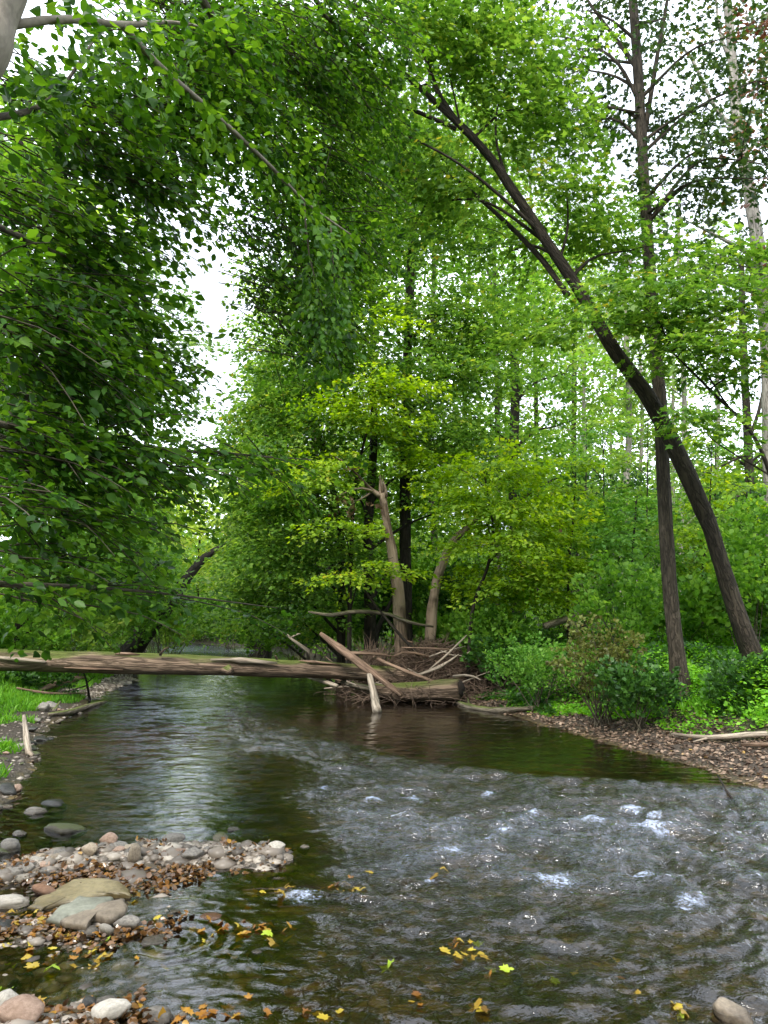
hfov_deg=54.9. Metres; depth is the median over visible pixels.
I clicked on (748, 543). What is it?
shrub
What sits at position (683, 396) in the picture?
forest tree
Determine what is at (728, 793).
dark twig
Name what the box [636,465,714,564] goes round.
shrub
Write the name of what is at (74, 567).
shrub
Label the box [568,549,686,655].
shrub
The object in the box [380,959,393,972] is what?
fallen leaf
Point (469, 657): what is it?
shrub
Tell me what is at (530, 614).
undergrowth
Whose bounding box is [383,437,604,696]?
lime sapling
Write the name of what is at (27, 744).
shore stick
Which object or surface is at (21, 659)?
pale stick
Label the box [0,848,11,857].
stone
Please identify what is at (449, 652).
brush branch
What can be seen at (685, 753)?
leaf litter
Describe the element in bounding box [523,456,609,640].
young tree
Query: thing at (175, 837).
stone
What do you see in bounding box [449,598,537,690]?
shrub
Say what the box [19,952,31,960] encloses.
fallen leaf
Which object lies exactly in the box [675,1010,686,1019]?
fallen leaf
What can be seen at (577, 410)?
forest tree
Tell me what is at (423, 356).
forest tree
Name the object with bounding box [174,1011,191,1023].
stone
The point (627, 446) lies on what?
forest tree
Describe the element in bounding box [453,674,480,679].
curved branch
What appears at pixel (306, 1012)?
fallen leaf
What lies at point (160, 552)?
bank maple
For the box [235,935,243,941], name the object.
fallen leaf
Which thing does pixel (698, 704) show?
ground cover
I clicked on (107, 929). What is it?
stone
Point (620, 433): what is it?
young tree
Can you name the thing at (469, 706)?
driftwood
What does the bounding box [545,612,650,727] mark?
shrub
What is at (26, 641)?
shrub
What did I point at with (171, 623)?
shrub
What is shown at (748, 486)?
young tree
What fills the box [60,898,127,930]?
stone slab
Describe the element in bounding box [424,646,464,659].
brush branch
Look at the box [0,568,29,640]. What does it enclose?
shrub
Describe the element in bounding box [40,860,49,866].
stone
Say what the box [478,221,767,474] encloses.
understory maple
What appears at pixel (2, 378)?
forest tree
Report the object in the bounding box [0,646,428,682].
fallen log
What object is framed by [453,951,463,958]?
fallen leaf
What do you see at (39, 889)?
stone
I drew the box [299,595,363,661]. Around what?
shrub
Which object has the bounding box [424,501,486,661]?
broken trunk
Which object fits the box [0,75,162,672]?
forest tree
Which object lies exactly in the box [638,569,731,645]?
shrub
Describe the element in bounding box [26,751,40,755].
stone
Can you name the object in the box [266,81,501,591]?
forest tree
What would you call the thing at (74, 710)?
shore log
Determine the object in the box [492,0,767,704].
tall tree
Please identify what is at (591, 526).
young tree
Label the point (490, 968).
fallen leaf
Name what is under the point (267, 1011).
fallen leaf
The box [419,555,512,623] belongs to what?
shrub
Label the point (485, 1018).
fallen leaf
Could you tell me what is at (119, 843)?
stone
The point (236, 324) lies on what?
forest tree
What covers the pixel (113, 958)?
stone
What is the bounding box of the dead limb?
[308,609,432,627]
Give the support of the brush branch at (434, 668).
in the brush
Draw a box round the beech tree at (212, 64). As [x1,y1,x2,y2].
[0,0,458,661]
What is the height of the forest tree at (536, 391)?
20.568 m
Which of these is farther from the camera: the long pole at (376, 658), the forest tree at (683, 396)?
the forest tree at (683, 396)
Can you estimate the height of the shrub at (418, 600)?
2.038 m
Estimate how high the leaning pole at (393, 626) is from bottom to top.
1.172 m
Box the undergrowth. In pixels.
[0,529,747,679]
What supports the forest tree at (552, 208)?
on the ground at (170, 795)
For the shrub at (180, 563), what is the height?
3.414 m
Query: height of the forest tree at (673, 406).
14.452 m
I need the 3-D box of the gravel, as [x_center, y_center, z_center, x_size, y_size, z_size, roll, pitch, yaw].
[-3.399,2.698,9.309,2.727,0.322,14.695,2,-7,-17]
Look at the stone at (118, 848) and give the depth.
4.63 m
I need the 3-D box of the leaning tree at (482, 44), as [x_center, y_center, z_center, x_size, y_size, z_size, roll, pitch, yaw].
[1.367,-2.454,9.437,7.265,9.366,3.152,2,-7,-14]
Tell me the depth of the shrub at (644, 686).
8.68 m
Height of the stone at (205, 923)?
0.070 m
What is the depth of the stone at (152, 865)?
4.49 m
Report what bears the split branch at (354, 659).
on the brush
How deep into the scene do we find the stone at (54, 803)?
5.91 m
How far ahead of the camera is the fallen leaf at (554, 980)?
3.22 m
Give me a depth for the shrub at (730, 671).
8.45 m
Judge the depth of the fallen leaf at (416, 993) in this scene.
3.04 m
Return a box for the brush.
[313,626,522,713]
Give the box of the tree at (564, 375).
[416,201,640,619]
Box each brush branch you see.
[393,651,428,657]
[402,647,448,650]
[418,654,458,675]
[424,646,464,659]
[429,635,466,668]
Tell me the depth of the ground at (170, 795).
4.94 m
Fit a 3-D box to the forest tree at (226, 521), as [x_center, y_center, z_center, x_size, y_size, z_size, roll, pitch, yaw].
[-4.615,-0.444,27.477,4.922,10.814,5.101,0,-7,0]
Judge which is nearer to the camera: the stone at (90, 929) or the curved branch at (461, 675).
the stone at (90, 929)
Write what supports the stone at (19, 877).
in the stream
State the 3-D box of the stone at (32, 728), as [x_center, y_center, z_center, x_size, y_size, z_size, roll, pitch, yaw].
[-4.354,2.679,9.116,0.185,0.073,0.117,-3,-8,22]
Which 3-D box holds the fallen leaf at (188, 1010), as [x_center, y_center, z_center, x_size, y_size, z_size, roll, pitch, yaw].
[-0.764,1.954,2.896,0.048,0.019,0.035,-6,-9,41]
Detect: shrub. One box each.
[0,555,83,650]
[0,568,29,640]
[0,595,76,650]
[0,671,79,691]
[7,599,131,676]
[65,547,136,649]
[76,577,177,676]
[132,588,196,653]
[134,547,186,652]
[153,615,204,653]
[181,604,221,641]
[199,607,250,651]
[217,611,281,657]
[253,603,335,659]
[277,576,354,660]
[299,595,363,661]
[336,584,420,657]
[362,554,448,635]
[382,578,472,646]
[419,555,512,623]
[422,612,481,650]
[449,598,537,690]
[459,633,539,691]
[482,630,591,710]
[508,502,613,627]
[529,537,612,639]
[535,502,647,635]
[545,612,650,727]
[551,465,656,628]
[557,516,599,631]
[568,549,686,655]
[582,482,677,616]
[584,653,692,734]
[615,527,698,642]
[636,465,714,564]
[636,507,756,586]
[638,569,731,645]
[677,449,762,510]
[687,481,767,644]
[694,481,767,595]
[696,649,767,718]
[722,550,767,639]
[735,477,762,525]
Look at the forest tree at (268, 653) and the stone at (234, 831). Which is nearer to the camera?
the stone at (234, 831)
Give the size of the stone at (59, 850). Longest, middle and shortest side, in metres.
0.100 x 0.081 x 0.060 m
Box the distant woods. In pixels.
[2,407,762,588]
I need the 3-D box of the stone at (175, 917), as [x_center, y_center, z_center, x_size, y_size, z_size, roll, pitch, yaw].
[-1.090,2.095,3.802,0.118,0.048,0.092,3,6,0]
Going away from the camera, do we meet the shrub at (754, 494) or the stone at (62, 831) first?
the stone at (62, 831)
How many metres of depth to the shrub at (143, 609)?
15.70 m
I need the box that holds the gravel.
[0,674,298,1023]
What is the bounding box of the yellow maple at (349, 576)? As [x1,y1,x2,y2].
[224,289,453,696]
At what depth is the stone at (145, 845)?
4.70 m
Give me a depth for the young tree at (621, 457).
15.24 m
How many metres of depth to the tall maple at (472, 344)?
15.01 m
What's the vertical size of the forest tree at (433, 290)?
22.256 m
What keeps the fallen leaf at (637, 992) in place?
on the stream
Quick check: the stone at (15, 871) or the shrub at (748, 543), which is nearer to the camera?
the stone at (15, 871)
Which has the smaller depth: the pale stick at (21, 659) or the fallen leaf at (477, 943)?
the fallen leaf at (477, 943)
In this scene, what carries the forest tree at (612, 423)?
on the ground at (170, 795)
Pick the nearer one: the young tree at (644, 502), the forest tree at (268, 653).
the young tree at (644, 502)
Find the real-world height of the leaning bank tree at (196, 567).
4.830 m
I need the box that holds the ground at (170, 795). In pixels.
[0,517,767,1023]
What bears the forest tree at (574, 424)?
on the ground at (170, 795)
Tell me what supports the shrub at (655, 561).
on the ground at (170, 795)
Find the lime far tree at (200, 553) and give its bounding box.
[150,480,242,614]
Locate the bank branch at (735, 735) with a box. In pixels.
[671,731,767,741]
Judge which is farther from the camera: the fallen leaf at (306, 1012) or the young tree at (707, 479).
the young tree at (707, 479)
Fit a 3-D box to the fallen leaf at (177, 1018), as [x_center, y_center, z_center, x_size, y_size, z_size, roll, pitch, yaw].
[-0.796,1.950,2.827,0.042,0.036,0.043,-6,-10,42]
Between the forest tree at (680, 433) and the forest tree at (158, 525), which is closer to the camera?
the forest tree at (158, 525)
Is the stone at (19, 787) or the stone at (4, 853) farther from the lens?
the stone at (19, 787)
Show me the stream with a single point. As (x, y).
(180, 679)
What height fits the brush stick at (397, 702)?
0.502 m
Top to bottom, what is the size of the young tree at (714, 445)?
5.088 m
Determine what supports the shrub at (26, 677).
on the ground at (170, 795)
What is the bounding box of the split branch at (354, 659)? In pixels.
[319,632,402,697]
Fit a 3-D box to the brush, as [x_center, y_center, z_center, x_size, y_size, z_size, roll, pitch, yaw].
[1.049,2.780,12.944,4.507,1.572,3.240,0,-7,0]
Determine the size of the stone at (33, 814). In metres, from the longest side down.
0.177 x 0.139 x 0.098 m
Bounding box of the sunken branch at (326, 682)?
[308,678,338,687]
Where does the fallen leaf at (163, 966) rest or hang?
on the stream
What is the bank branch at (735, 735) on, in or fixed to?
on the leaf litter at (685, 753)
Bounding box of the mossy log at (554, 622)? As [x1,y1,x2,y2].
[542,609,600,629]
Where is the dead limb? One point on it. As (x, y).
(357, 611)
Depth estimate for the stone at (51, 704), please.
10.88 m
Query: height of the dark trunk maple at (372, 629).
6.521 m
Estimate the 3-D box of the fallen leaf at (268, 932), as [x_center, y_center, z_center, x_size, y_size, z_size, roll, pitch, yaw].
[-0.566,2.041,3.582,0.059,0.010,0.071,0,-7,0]
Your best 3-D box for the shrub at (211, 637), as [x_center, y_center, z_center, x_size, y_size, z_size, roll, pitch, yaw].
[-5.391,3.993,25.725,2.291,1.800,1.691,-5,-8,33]
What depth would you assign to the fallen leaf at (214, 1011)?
2.91 m
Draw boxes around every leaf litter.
[0,835,296,890]
[0,855,248,1023]
[461,676,767,787]
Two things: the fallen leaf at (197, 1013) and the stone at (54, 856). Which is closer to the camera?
the fallen leaf at (197, 1013)
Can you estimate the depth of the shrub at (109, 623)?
14.25 m
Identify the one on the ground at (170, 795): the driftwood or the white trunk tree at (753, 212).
the white trunk tree at (753, 212)
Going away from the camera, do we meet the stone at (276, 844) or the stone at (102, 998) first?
the stone at (102, 998)
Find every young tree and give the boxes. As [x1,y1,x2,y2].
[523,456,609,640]
[538,423,648,636]
[556,407,643,630]
[573,488,701,640]
[586,414,698,570]
[655,428,751,623]
[670,397,753,604]
[703,480,767,629]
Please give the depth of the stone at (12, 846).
4.80 m
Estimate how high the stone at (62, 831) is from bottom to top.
0.140 m
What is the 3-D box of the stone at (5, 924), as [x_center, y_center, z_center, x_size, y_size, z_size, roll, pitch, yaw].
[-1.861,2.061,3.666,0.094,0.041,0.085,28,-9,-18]
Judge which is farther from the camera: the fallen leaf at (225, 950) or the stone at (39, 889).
the stone at (39, 889)
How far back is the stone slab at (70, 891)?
4.04 m
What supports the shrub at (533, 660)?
on the ground at (170, 795)
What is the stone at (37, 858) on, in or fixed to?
on the gravel
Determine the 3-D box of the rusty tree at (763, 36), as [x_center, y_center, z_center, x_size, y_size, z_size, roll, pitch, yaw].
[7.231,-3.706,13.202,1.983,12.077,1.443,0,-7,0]
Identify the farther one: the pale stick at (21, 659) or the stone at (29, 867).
the pale stick at (21, 659)
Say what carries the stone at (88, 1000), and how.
in the stream
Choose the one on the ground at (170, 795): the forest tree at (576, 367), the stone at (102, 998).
the forest tree at (576, 367)
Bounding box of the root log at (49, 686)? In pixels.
[38,676,86,690]
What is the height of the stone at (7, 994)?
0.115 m
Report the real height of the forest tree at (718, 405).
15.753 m
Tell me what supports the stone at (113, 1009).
on the wet leaf litter at (139, 993)
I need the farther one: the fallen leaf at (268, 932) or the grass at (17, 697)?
the grass at (17, 697)
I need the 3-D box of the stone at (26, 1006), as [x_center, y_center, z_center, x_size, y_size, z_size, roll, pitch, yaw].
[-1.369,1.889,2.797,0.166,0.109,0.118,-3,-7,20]
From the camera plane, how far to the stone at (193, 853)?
4.58 m
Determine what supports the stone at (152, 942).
on the ground at (170, 795)
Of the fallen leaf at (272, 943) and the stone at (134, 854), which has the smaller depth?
the fallen leaf at (272, 943)
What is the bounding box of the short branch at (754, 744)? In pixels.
[740,742,767,746]
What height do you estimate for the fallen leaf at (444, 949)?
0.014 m
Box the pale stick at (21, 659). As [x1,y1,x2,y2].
[0,656,45,662]
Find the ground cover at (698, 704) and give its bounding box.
[463,621,767,734]
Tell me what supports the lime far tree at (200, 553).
on the ground at (170, 795)
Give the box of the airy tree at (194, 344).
[66,231,223,652]
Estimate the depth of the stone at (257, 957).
3.40 m
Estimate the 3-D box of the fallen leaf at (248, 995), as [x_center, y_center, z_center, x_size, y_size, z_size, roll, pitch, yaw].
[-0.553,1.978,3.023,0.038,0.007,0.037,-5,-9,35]
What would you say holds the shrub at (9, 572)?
on the ground at (170, 795)
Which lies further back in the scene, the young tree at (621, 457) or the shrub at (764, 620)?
the young tree at (621, 457)
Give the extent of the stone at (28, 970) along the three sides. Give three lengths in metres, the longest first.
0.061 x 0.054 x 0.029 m
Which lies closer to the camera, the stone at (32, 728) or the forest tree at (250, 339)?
the stone at (32, 728)
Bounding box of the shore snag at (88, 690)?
[64,673,94,699]
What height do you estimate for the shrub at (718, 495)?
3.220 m
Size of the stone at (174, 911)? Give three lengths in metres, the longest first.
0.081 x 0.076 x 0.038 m
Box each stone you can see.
[0,782,16,794]
[0,838,20,856]
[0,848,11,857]
[0,894,29,911]
[0,921,16,927]
[0,988,17,1021]
[0,994,44,1022]
[2,804,12,809]
[6,979,17,988]
[10,867,23,875]
[12,830,27,839]
[13,874,29,884]
[14,784,22,792]
[22,862,34,872]
[23,807,47,822]
[23,967,36,973]
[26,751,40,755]
[28,726,37,731]
[29,856,44,860]
[32,883,55,896]
[33,736,49,742]
[33,837,52,847]
[35,853,46,856]
[36,702,49,711]
[38,867,51,874]
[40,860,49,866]
[41,799,66,810]
[44,823,86,840]
[46,808,63,816]
[47,701,61,708]
[47,737,54,742]
[50,853,58,858]
[53,848,64,853]
[62,840,71,846]
[74,840,87,846]
[78,925,98,938]
[81,842,97,855]
[82,995,96,1007]
[91,998,131,1021]
[96,995,116,1002]
[99,832,117,842]
[99,923,113,936]
[105,983,123,992]
[108,955,118,962]
[112,846,124,851]
[113,840,127,846]
[113,914,139,931]
[127,843,140,862]
[140,933,177,949]
[142,842,154,847]
[142,863,157,870]
[142,1005,173,1023]
[161,832,185,842]
[163,913,183,924]
[164,924,173,929]
[169,910,183,913]
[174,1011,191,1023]
[182,848,202,859]
[198,912,231,930]
[212,832,227,842]
[227,827,240,836]
[248,949,265,966]
[249,863,256,867]
[268,841,285,847]
[297,844,309,854]
[509,972,522,985]
[667,1007,676,1019]
[712,997,753,1023]
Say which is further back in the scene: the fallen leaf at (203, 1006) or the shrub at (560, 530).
the shrub at (560, 530)
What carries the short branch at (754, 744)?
on the ground at (170, 795)
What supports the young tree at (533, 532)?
on the ground at (170, 795)
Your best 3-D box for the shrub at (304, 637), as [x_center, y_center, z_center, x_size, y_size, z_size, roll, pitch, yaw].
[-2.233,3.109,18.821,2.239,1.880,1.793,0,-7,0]
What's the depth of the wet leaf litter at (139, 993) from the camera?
3.64 m
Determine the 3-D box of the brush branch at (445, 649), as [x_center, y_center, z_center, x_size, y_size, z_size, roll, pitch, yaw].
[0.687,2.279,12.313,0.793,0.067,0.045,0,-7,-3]
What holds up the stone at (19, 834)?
on the ground at (170, 795)
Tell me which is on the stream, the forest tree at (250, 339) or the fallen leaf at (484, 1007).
the fallen leaf at (484, 1007)
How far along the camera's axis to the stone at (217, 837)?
4.83 m
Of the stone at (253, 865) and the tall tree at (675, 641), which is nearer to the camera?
the stone at (253, 865)
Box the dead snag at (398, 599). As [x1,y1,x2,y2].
[328,455,407,666]
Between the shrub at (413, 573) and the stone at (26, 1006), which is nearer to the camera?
the stone at (26, 1006)
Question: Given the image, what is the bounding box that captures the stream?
[32,641,767,1023]
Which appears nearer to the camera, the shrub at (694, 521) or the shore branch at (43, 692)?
the shore branch at (43, 692)
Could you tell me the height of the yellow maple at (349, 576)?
7.348 m
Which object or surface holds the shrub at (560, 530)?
on the ground at (170, 795)
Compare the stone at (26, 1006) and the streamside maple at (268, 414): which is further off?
the streamside maple at (268, 414)
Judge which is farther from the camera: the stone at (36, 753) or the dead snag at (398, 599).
the dead snag at (398, 599)
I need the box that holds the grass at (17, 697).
[0,671,113,779]
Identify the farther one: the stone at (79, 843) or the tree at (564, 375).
the tree at (564, 375)
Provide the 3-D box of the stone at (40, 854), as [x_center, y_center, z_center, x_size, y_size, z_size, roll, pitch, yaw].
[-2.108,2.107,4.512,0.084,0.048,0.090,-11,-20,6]
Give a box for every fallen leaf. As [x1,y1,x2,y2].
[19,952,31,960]
[25,962,39,968]
[43,964,59,972]
[47,972,57,977]
[72,947,80,952]
[88,963,99,968]
[159,963,168,970]
[171,1015,180,1023]
[183,1007,194,1015]
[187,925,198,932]
[195,1009,207,1019]
[198,1003,207,1008]
[208,1009,218,1013]
[214,950,226,958]
[218,948,230,955]
[221,1003,234,1012]
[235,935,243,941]
[244,993,252,998]
[261,930,272,936]
[263,1008,271,1015]
[266,937,278,946]
[302,1007,311,1015]
[317,1013,329,1019]
[322,1016,333,1022]
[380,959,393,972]
[411,991,420,995]
[439,946,450,953]
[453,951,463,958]
[468,997,481,1011]
[469,954,477,961]
[471,940,483,946]
[479,1015,491,1021]
[480,1005,489,1011]
[484,966,495,971]
[499,963,513,971]
[549,975,559,984]
[631,989,643,1001]
[673,1002,682,1009]
[675,1006,690,1018]
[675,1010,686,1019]
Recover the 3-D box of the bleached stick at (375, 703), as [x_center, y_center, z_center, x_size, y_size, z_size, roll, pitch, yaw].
[-0.157,2.759,11.380,0.146,0.605,1.018,1,-7,-7]
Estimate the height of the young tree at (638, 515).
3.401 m
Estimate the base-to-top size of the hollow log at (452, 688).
0.380 m
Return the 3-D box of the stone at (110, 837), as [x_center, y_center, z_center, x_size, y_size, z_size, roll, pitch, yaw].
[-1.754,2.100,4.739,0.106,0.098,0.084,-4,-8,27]
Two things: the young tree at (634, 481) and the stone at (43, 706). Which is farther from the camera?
the young tree at (634, 481)
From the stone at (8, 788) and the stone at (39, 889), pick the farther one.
the stone at (8, 788)
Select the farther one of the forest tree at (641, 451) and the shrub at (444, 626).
the forest tree at (641, 451)
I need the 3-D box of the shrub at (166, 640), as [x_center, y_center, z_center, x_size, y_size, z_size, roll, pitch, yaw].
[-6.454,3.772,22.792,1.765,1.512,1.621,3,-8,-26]
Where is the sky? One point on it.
(214, 314)
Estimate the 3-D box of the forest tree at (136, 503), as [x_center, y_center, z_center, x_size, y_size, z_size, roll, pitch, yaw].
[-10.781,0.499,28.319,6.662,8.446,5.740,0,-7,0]
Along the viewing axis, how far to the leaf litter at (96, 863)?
4.47 m
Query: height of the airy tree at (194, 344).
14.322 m
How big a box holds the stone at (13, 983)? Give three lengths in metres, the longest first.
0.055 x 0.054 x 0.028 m
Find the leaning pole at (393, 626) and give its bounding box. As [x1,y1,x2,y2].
[364,589,417,651]
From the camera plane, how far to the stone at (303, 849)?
4.88 m
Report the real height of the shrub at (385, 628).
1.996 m
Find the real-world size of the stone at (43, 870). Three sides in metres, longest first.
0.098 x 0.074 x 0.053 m
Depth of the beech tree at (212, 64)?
4.48 m
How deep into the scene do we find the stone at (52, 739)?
8.76 m
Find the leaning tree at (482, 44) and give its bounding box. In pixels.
[254,0,763,669]
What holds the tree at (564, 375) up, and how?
on the ground at (170, 795)
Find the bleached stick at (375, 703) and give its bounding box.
[367,673,381,715]
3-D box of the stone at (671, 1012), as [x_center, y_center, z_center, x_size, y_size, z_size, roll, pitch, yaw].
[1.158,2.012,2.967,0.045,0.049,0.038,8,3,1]
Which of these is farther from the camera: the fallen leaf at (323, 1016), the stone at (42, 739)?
the stone at (42, 739)
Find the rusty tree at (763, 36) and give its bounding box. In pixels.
[719,0,767,302]
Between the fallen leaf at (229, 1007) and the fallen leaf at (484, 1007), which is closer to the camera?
the fallen leaf at (484, 1007)
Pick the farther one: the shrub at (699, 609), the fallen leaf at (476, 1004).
the shrub at (699, 609)
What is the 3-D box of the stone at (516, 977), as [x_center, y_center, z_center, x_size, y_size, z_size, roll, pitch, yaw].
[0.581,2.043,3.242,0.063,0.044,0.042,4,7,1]
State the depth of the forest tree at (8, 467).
13.02 m
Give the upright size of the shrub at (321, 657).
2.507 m
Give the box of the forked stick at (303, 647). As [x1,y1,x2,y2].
[287,633,309,659]
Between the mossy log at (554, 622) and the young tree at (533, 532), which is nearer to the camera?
the mossy log at (554, 622)
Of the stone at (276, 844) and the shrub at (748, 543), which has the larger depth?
the shrub at (748, 543)
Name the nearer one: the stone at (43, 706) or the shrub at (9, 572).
the stone at (43, 706)
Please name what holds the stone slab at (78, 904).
in the stream
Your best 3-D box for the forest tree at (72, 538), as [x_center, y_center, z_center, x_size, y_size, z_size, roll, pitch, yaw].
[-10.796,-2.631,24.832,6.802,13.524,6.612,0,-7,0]
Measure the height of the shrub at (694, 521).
2.674 m
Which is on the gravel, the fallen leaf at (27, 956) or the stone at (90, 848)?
the stone at (90, 848)
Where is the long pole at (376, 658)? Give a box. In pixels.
[373,656,432,680]
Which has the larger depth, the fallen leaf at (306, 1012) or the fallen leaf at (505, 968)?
the fallen leaf at (505, 968)
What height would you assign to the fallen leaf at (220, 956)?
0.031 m
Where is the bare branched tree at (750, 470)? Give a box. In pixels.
[670,214,762,602]
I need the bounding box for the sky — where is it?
[0,0,767,558]
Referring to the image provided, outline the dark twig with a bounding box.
[717,774,738,806]
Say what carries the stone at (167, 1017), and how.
on the ground at (170, 795)
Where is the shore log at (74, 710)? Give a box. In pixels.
[47,700,107,715]
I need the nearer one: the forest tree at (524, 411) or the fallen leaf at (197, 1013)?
the fallen leaf at (197, 1013)
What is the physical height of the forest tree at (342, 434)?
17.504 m
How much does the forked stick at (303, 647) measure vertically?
0.534 m
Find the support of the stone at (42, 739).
in the stream
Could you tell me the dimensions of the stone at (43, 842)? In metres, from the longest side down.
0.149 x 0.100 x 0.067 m
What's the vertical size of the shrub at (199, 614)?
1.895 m
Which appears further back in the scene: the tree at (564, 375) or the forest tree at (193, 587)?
the forest tree at (193, 587)
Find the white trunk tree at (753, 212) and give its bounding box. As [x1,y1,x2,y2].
[623,0,767,604]
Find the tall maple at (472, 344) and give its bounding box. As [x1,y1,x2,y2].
[246,69,558,649]
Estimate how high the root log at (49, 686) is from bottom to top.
0.121 m
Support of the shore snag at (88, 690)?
on the ground at (170, 795)
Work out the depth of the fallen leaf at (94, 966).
3.28 m
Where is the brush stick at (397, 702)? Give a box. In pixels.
[346,681,419,707]
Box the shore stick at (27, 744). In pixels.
[22,714,34,756]
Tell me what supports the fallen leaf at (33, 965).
on the stream
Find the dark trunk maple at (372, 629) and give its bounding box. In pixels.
[288,375,505,663]
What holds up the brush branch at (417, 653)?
in the brush
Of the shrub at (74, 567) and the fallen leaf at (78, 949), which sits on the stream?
the fallen leaf at (78, 949)
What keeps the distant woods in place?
on the ground at (170, 795)
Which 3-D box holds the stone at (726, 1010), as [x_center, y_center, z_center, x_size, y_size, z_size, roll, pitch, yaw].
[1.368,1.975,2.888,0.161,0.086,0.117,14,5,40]
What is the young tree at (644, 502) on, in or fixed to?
on the ground at (170, 795)
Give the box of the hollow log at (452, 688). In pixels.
[375,679,464,700]
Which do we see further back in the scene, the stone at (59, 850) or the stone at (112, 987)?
the stone at (59, 850)
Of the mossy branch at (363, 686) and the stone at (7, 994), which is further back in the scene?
the mossy branch at (363, 686)
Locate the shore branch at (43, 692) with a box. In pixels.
[16,687,86,694]
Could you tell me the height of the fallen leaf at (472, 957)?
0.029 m
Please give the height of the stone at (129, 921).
0.080 m
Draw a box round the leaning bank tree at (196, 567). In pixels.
[105,492,260,652]
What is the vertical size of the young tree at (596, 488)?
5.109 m
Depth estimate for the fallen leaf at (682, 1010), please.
2.91 m
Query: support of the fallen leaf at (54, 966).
on the stream
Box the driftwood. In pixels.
[453,692,533,712]
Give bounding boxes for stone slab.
[27,878,130,911]
[46,896,113,927]
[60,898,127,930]
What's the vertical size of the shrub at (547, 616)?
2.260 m
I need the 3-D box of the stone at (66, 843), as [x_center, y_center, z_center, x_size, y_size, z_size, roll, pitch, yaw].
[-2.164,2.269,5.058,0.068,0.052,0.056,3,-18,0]
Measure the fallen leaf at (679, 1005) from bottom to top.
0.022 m
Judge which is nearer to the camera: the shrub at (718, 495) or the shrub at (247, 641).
the shrub at (718, 495)
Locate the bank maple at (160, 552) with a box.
[0,382,197,649]
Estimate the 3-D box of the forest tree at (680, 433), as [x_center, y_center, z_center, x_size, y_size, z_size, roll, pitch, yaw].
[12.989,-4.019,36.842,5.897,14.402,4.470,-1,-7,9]
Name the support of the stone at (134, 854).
on the gravel
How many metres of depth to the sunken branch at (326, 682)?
12.28 m
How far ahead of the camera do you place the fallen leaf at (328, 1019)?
2.94 m
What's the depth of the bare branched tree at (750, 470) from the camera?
17.39 m
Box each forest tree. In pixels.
[0,73,141,530]
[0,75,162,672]
[0,141,42,608]
[0,175,91,491]
[0,302,146,631]
[49,427,182,632]
[77,470,189,635]
[148,472,212,611]
[188,348,295,647]
[215,108,478,600]
[215,389,330,655]
[227,163,392,605]
[238,259,383,578]
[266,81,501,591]
[299,36,543,627]
[326,97,576,569]
[388,71,608,607]
[400,136,578,584]
[462,163,611,597]
[488,221,670,596]
[520,269,642,587]
[524,290,677,559]
[539,324,638,584]
[549,254,693,603]
[581,308,714,583]
[596,314,710,565]
[609,187,760,594]
[617,261,719,507]
[652,248,760,527]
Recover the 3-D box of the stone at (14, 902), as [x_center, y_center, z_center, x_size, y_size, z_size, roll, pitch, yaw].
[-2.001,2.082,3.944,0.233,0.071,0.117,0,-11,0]
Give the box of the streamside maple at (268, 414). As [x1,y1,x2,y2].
[169,315,408,683]
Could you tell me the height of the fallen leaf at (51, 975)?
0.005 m
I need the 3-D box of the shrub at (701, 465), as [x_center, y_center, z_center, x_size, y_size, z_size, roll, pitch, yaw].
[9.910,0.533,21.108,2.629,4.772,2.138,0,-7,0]
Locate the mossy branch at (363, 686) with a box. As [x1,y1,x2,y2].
[340,680,368,689]
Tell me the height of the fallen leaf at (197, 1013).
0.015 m
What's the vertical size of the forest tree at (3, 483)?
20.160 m
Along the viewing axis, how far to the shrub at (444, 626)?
13.66 m
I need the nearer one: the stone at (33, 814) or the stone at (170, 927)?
the stone at (170, 927)
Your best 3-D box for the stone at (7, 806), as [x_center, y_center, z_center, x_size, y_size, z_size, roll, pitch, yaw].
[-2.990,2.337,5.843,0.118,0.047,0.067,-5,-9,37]

